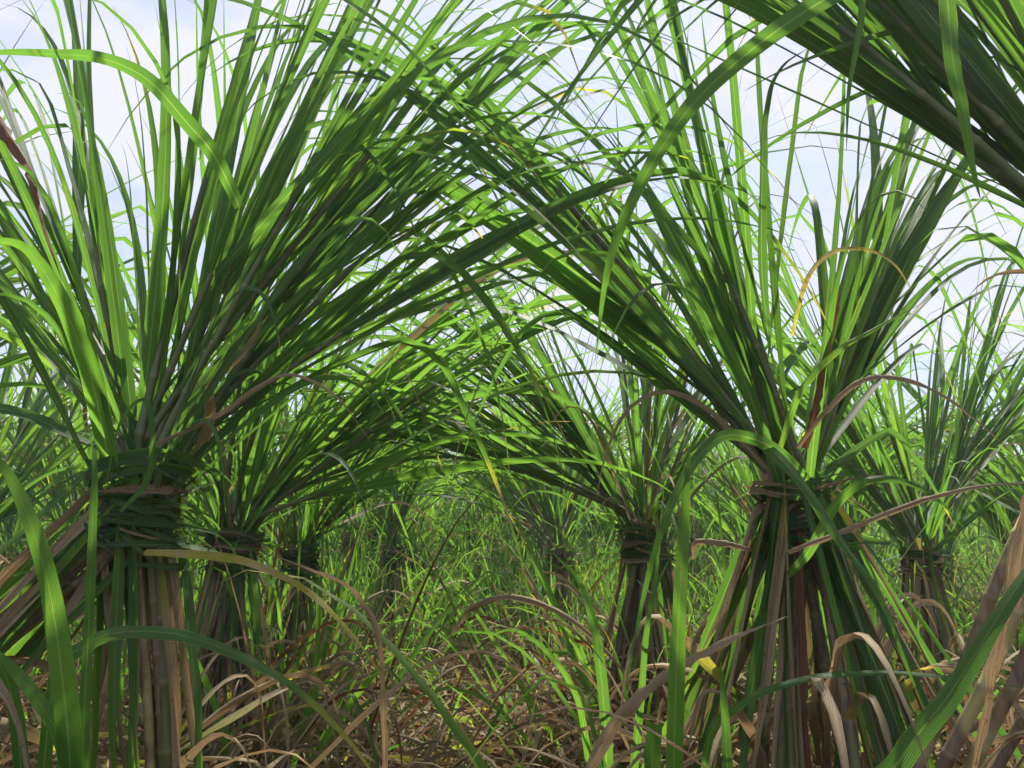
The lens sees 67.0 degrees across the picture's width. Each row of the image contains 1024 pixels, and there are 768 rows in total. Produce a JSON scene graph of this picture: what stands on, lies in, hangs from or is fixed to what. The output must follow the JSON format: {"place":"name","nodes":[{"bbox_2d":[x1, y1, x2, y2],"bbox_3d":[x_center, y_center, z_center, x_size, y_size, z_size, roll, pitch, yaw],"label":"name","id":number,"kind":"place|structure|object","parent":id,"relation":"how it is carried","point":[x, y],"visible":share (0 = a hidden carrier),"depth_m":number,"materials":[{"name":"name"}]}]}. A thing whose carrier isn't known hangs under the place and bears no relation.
{"place":"outdoors","nodes":[
{"label":"outdoors","id":0,"kind":"place"},
{"bbox_2d":[0,0,1023,485],"label":"sky","id":1,"kind":"structure","parent":0,"point":[110,109],"materials":[{"name":"white"}]},
{"bbox_2d":[389,573,1001,765],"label":"ground","id":2,"kind":"structure","parent":0,"point":[574,755],"depth_m":3.70,"materials":[{"name":"soil"}]},
{"bbox_2d":[0,457,84,767],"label":"cane shoot","id":3,"kind":"object","parent":2,"relation":"on","point":[61,719],"visible":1,"depth_m":0.93,"materials":[{"name":"green plant"}]},
{"bbox_2d":[0,370,88,567],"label":"sugarcane clump","id":4,"kind":"object","parent":2,"relation":"on","point":[18,460],"visible":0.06,"depth_m":4.72,"materials":[{"name":"plant"}]},
{"bbox_2d":[0,410,90,499],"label":"sugarcane clump","id":5,"kind":"object","parent":2,"relation":"on","point":[14,468],"visible":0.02,"depth_m":6.36,"materials":[{"name":"plant"}]},
{"bbox_2d":[5,402,88,553],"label":"sugarcane clump","id":6,"kind":"object","parent":2,"relation":"on","point":[42,481],"visible":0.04,"depth_m":7.17,"materials":[{"name":"plant"}]},
{"bbox_2d":[0,387,170,571],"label":"sugarcane clump","id":7,"kind":"object","parent":2,"relation":"on","point":[6,525],"visible":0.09,"depth_m":5.14,"materials":[{"name":"plant"}]},
{"bbox_2d":[79,435,97,767],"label":"cane shoot","id":8,"kind":"object","parent":2,"relation":"on","point":[87,662],"visible":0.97,"depth_m":1.00,"materials":[{"name":"green plant"}]},
{"bbox_2d":[1,399,195,579],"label":"sugarcane clump","id":9,"kind":"object","parent":2,"relation":"on","point":[3,486],"depth_m":5.86,"materials":[{"name":"plant"}]},
{"bbox_2d":[0,254,219,764],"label":"sugarcane clump","id":10,"kind":"object","parent":2,"relation":"on","point":[8,508],"visible":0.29,"depth_m":3.02,"materials":[{"name":"plant"}]},
{"bbox_2d":[0,2,232,744],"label":"sugarcane clump","id":11,"kind":"object","parent":2,"relation":"on","point":[10,271],"visible":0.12,"depth_m":2.39,"materials":[{"name":"plant"}]},
{"bbox_2d":[0,246,292,654],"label":"sugarcane clump","id":12,"kind":"object","parent":2,"relation":"on","point":[57,440],"depth_m":4.46,"materials":[{"name":"plant"}]},
{"bbox_2d":[0,276,358,762],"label":"sugarcane clump","id":13,"kind":"object","parent":2,"relation":"on","point":[51,514],"visible":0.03,"depth_m":3.55,"materials":[{"name":"plant"}]},
{"bbox_2d":[0,626,369,767],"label":"cane shoot","id":14,"kind":"object","parent":2,"relation":"on","point":[45,752],"visible":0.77,"depth_m":1.08,"materials":[{"name":"green plant"}]},
{"bbox_2d":[183,377,299,603],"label":"sugarcane clump","id":15,"kind":"object","parent":2,"relation":"on","point":[200,563],"depth_m":5.20,"materials":[{"name":"plant"}]},
{"bbox_2d":[177,436,311,602],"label":"sugarcane clump","id":16,"kind":"object","parent":2,"relation":"on","point":[233,479],"depth_m":6.13,"materials":[{"name":"plant"}]},
{"bbox_2d":[209,451,326,582],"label":"sugarcane clump","id":17,"kind":"object","parent":2,"relation":"on","point":[260,556],"visible":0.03,"depth_m":7.62,"materials":[{"name":"plant"}]},
{"bbox_2d":[3,199,568,762],"bbox_3d":[-0.847,0.277,3.088,2.394,2.470,2.140,0,-12,0],"label":"sugarcane clump","id":18,"kind":"object","parent":2,"relation":"on","point":[305,549],"visible":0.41,"depth_m":3.06,"materials":[{"name":"plant"}]},
{"bbox_2d":[259,484,349,565],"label":"sugarcane clump","id":19,"kind":"object","parent":2,"relation":"on","point":[320,527],"visible":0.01,"depth_m":8.49,"materials":[{"name":"plant"}]},
{"bbox_2d":[219,362,488,629],"bbox_3d":[-1.140,0.801,5.829,2.386,2.602,2.062,9,-15,-35],"label":"sugarcane clump","id":20,"kind":"object","parent":2,"relation":"on","point":[348,537],"visible":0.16,"depth_m":5.57,"materials":[{"name":"plant"}]},
{"bbox_2d":[257,411,460,560],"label":"sugarcane clump","id":21,"kind":"object","parent":2,"relation":"on","point":[422,479],"depth_m":8.07,"materials":[{"name":"plant"}]},
{"bbox_2d":[274,363,476,582],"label":"sugarcane clump","id":22,"kind":"object","parent":2,"relation":"on","point":[373,532],"visible":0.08,"depth_m":6.54,"materials":[{"name":"plant"}]},
{"bbox_2d":[316,484,465,562],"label":"sugarcane clump","id":23,"kind":"object","parent":2,"relation":"on","point":[408,515],"visible":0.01,"depth_m":7.10,"materials":[{"name":"plant"}]},
{"bbox_2d":[287,307,541,693],"bbox_3d":[-0.771,0.634,5.023,2.029,2.588,1.985,6,-14,-25],"label":"sugarcane clump","id":24,"kind":"object","parent":2,"relation":"on","point":[397,543],"visible":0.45,"depth_m":4.87,"materials":[{"name":"plant"}]},
{"bbox_2d":[0,0,838,767],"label":"sugarcane clump","id":25,"kind":"object","parent":2,"relation":"on","point":[146,550],"visible":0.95,"depth_m":1.48,"materials":[{"name":"plant"}]},
{"bbox_2d":[265,552,388,767],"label":"dead leaf","id":26,"kind":"object","parent":25,"relation":"attached to","point":[383,702],"visible":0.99,"depth_m":1.27,"materials":[{"name":"plant"}]},
{"bbox_2d":[358,499,488,628],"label":"sugarcane clump","id":27,"kind":"object","parent":2,"relation":"on","point":[415,539],"visible":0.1,"depth_m":5.88,"materials":[{"name":"plant"}]},
{"bbox_2d":[367,483,490,557],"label":"sugarcane clump","id":28,"kind":"object","parent":2,"relation":"on","point":[440,514],"visible":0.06,"depth_m":7.44,"materials":[{"name":"plant"}]},
{"bbox_2d":[0,0,886,767],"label":"sugarcane clump","id":29,"kind":"object","parent":2,"relation":"on","point":[254,498],"visible":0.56,"depth_m":2.34,"materials":[{"name":"plant"}]},
{"bbox_2d":[412,476,489,526],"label":"sugarcane clump","id":30,"kind":"object","parent":2,"relation":"on","point":[428,510],"visible":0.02,"depth_m":8.09,"materials":[{"name":"plant"}]},
{"bbox_2d":[417,476,486,527],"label":"sugarcane clump","id":31,"kind":"object","parent":2,"relation":"on","point":[455,501],"visible":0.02,"depth_m":9.00,"materials":[{"name":"plant"}]},
{"bbox_2d":[410,485,518,634],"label":"sugarcane clump","id":32,"kind":"object","parent":2,"relation":"on","point":[472,518],"visible":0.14,"depth_m":6.67,"materials":[{"name":"plant"}]},
{"bbox_2d":[0,476,1020,767],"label":"grass undergrowth","id":33,"kind":"object","parent":2,"relation":"on","point":[478,570],"depth_m":4.81,"materials":[{"name":"plant"}]},
{"bbox_2d":[0,437,1021,586],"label":"distant cane field","id":34,"kind":"structure","parent":2,"relation":"on","point":[991,542],"depth_m":11.55,"materials":[{"name":"green plant"}]},
{"bbox_2d":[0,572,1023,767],"bbox_3d":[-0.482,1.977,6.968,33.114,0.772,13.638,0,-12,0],"label":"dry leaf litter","id":35,"kind":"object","parent":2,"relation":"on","point":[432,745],"visible":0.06,"depth_m":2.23,"materials":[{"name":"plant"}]},
{"bbox_2d":[0,570,1023,767],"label":"standing dry leaves","id":36,"kind":"object","parent":2,"relation":"on","point":[340,694],"visible":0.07,"depth_m":1.98,"materials":[{"name":"plant"}]},
{"bbox_2d":[447,594,639,763],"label":"dead leaf","id":37,"kind":"object","parent":36,"relation":"on","point":[521,599],"visible":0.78,"depth_m":1.89,"materials":[{"name":"plant"}]},
{"bbox_2d":[438,452,593,553],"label":"sugarcane clump","id":38,"kind":"object","parent":2,"relation":"on","point":[486,513],"depth_m":9.55,"materials":[{"name":"plant"}]},
{"bbox_2d":[427,436,628,566],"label":"sugarcane clump","id":39,"kind":"object","parent":2,"relation":"on","point":[491,504],"visible":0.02,"depth_m":7.61,"materials":[{"name":"plant"}]},
{"bbox_2d":[95,39,990,767],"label":"sugarcane clump","id":40,"kind":"object","parent":2,"relation":"on","point":[637,527],"visible":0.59,"depth_m":2.59,"materials":[{"name":"plant"}]},
{"bbox_2d":[435,350,653,577],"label":"sugarcane clump","id":41,"kind":"object","parent":2,"relation":"on","point":[524,494],"visible":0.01,"depth_m":6.95,"materials":[{"name":"plant"}]},
{"bbox_2d":[404,319,700,669],"bbox_3d":[0.280,0.622,5.014,2.391,2.608,2.066,9,-15,-37],"label":"sugarcane clump","id":42,"kind":"object","parent":2,"relation":"on","point":[569,470],"visible":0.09,"depth_m":5.00,"materials":[{"name":"plant"}]},
{"bbox_2d":[381,291,742,704],"bbox_3d":[0.088,0.606,4.449,2.009,2.402,2.256,-12,-17,43],"label":"sugarcane clump","id":43,"kind":"object","parent":2,"relation":"on","point":[556,546],"visible":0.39,"depth_m":4.31,"materials":[{"name":"plant"}]},
{"bbox_2d":[106,0,1023,767],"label":"sugarcane clump","id":44,"kind":"object","parent":2,"relation":"on","point":[806,536],"visible":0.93,"depth_m":1.61,"materials":[{"name":"plant"}]},
{"bbox_2d":[585,616,787,767],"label":"dead leaf","id":45,"kind":"object","parent":44,"relation":"attached to","point":[626,709],"visible":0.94,"depth_m":1.25,"materials":[{"name":"plant"}]},
{"bbox_2d":[691,538,766,559],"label":"dead leaf","id":46,"kind":"object","parent":44,"relation":"attached to","point":[696,543],"visible":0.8,"depth_m":1.57,"materials":[{"name":"plant"}]},
{"bbox_2d":[437,346,704,642],"bbox_3d":[0.412,0.890,6.148,2.303,2.565,1.848,3,-12,-12],"label":"sugarcane clump","id":47,"kind":"object","parent":2,"relation":"on","point":[540,545],"visible":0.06,"depth_m":6.07,"materials":[{"name":"plant"}]},
{"bbox_2d":[481,552,671,767],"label":"cane shoot","id":48,"kind":"object","parent":2,"relation":"on","point":[603,690],"visible":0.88,"depth_m":1.47,"materials":[{"name":"green plant"}]},
{"bbox_2d":[561,453,619,572],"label":"sugarcane clump","id":49,"kind":"object","parent":2,"relation":"on","point":[596,526],"visible":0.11,"depth_m":9.30,"materials":[{"name":"plant"}]},
{"bbox_2d":[561,459,627,570],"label":"sugarcane clump","id":50,"kind":"object","parent":2,"relation":"on","point":[584,538],"visible":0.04,"depth_m":10.10,"materials":[{"name":"plant"}]},
{"bbox_2d":[590,435,629,577],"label":"sugarcane clump","id":51,"kind":"object","parent":2,"relation":"on","point":[607,539],"visible":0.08,"depth_m":8.40,"materials":[{"name":"plant"}]},
{"bbox_2d":[576,447,701,575],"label":"sugarcane clump","id":52,"kind":"object","parent":2,"relation":"on","point":[605,508],"visible":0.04,"depth_m":7.41,"materials":[{"name":"plant"}]},
{"bbox_2d":[578,366,744,615],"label":"sugarcane clump","id":53,"kind":"object","parent":2,"relation":"on","point":[691,539],"visible":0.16,"depth_m":5.75,"materials":[{"name":"plant"}]},
{"bbox_2d":[644,448,690,767],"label":"cane shoot","id":54,"kind":"object","parent":2,"relation":"on","point":[675,709],"visible":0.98,"depth_m":1.13,"materials":[{"name":"green plant"}]},
{"bbox_2d":[585,402,752,593],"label":"sugarcane clump","id":55,"kind":"object","parent":2,"relation":"on","point":[670,535],"visible":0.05,"depth_m":6.71,"materials":[{"name":"plant"}]},
{"bbox_2d":[627,420,751,589],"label":"sugarcane clump","id":56,"kind":"object","parent":2,"relation":"on","point":[729,548],"visible":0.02,"depth_m":7.85,"materials":[{"name":"plant"}]},
{"bbox_2d":[396,0,1023,767],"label":"sugarcane clump","id":57,"kind":"object","parent":2,"relation":"on","point":[936,46],"visible":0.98,"depth_m":1.23,"materials":[{"name":"plant"}]},
{"bbox_2d":[669,436,751,579],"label":"sugarcane clump","id":58,"kind":"object","parent":2,"relation":"on","point":[701,533],"visible":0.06,"depth_m":8.70,"materials":[{"name":"plant"}]},
{"bbox_2d":[720,661,732,767],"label":"cane shoot","id":59,"kind":"object","parent":2,"relation":"on","point":[727,761],"visible":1,"depth_m":1.11,"materials":[{"name":"green plant"}]},
{"bbox_2d":[673,410,804,590],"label":"sugarcane clump","id":60,"kind":"object","parent":2,"relation":"on","point":[723,490],"visible":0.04,"depth_m":7.23,"materials":[{"name":"plant"}]},
{"bbox_2d":[626,372,879,624],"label":"sugarcane clump","id":61,"kind":"object","parent":2,"relation":"on","point":[730,536],"visible":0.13,"depth_m":4.95,"materials":[{"name":"plant"}]},
{"bbox_2d":[556,263,1023,665],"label":"sugarcane clump","id":62,"kind":"object","parent":2,"relation":"on","point":[735,492],"visible":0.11,"depth_m":3.97,"materials":[{"name":"plant"}]},
{"bbox_2d":[572,97,1023,761],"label":"sugarcane clump","id":63,"kind":"object","parent":2,"relation":"on","point":[922,559],"visible":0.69,"depth_m":2.96,"materials":[{"name":"plant"}]},
{"bbox_2d":[698,367,990,636],"bbox_3d":[2.402,0.858,5.693,2.078,2.433,2.374,5,-13,-23],"label":"sugarcane clump","id":64,"kind":"object","parent":2,"relation":"on","point":[850,510],"visible":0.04,"depth_m":5.33,"materials":[{"name":"plant"}]},
{"bbox_2d":[706,376,988,606],"bbox_3d":[2.703,0.962,6.462,2.294,2.555,1.841,1,-12,-4],"label":"sugarcane clump","id":65,"kind":"object","parent":2,"relation":"on","point":[909,408],"depth_m":6.49,"materials":[{"name":"plant"}]},
{"bbox_2d":[701,670,1023,767],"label":"cane shoot","id":66,"kind":"object","parent":2,"relation":"on","point":[735,709],"visible":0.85,"depth_m":1.19,"materials":[{"name":"green plant"}]},
{"bbox_2d":[799,425,984,613],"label":"sugarcane clump","id":67,"kind":"object","parent":2,"relation":"on","point":[867,506],"visible":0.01,"depth_m":7.27,"materials":[{"name":"plant"}]},
{"bbox_2d":[769,281,1023,654],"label":"sugarcane clump","id":68,"kind":"object","parent":2,"relation":"on","point":[960,514],"visible":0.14,"depth_m":4.62,"materials":[{"name":"plant"}]},
{"bbox_2d":[795,401,1021,611],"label":"sugarcane clump","id":69,"kind":"object","parent":2,"relation":"on","point":[889,521],"visible":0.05,"depth_m":6.39,"materials":[{"name":"plant"}]},
{"bbox_2d":[871,478,990,597],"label":"sugarcane clump","id":70,"kind":"object","parent":2,"relation":"on","point":[888,533],"visible":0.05,"depth_m":8.51,"materials":[{"name":"plant"}]},
{"bbox_2d":[858,224,1023,689],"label":"sugarcane clump","id":71,"kind":"object","parent":2,"relation":"on","point":[1005,500],"visible":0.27,"depth_m":3.95,"materials":[{"name":"plant"}]},
{"bbox_2d":[858,383,1023,638],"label":"sugarcane clump","id":72,"kind":"object","parent":2,"relation":"on","point":[986,515],"visible":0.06,"depth_m":5.30,"materials":[{"name":"plant"}]},
{"bbox_2d":[871,452,1019,601],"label":"sugarcane clump","id":73,"kind":"object","parent":2,"relation":"on","point":[955,552],"visible":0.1,"depth_m":7.52,"materials":[{"name":"plant"}]},
{"bbox_2d":[876,568,1023,767],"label":"cane shoot","id":74,"kind":"object","parent":2,"relation":"on","point":[933,717],"visible":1,"depth_m":0.88,"materials":[{"name":"green plant"}]},
{"bbox_2d":[886,283,1023,665],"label":"sugarcane clump","id":75,"kind":"object","parent":2,"relation":"on","point":[1019,455],"visible":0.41,"depth_m":2.96,"materials":[{"name":"plant"}]},
{"bbox_2d":[914,458,1018,596],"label":"sugarcane clump","id":76,"kind":"object","parent":2,"relation":"on","point":[983,563],"visible":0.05,"depth_m":6.72,"materials":[{"name":"plant"}]},
{"bbox_2d":[912,513,1023,767],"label":"cane stool","id":77,"kind":"object","parent":2,"relation":"on","point":[960,731],"visible":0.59,"depth_m":1.18,"materials":[{"name":"plant"}]},
{"bbox_2d":[972,494,1023,767],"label":"dead leaf","id":78,"kind":"object","parent":77,"relation":"hanging from","point":[1014,568],"visible":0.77,"depth_m":1.01,"materials":[{"name":"plant"}]},
{"bbox_2d":[923,346,1023,584],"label":"sugarcane clump","id":79,"kind":"object","parent":2,"relation":"on","point":[1001,462],"visible":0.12,"depth_m":4.68,"materials":[{"name":"plant"}]}
]}

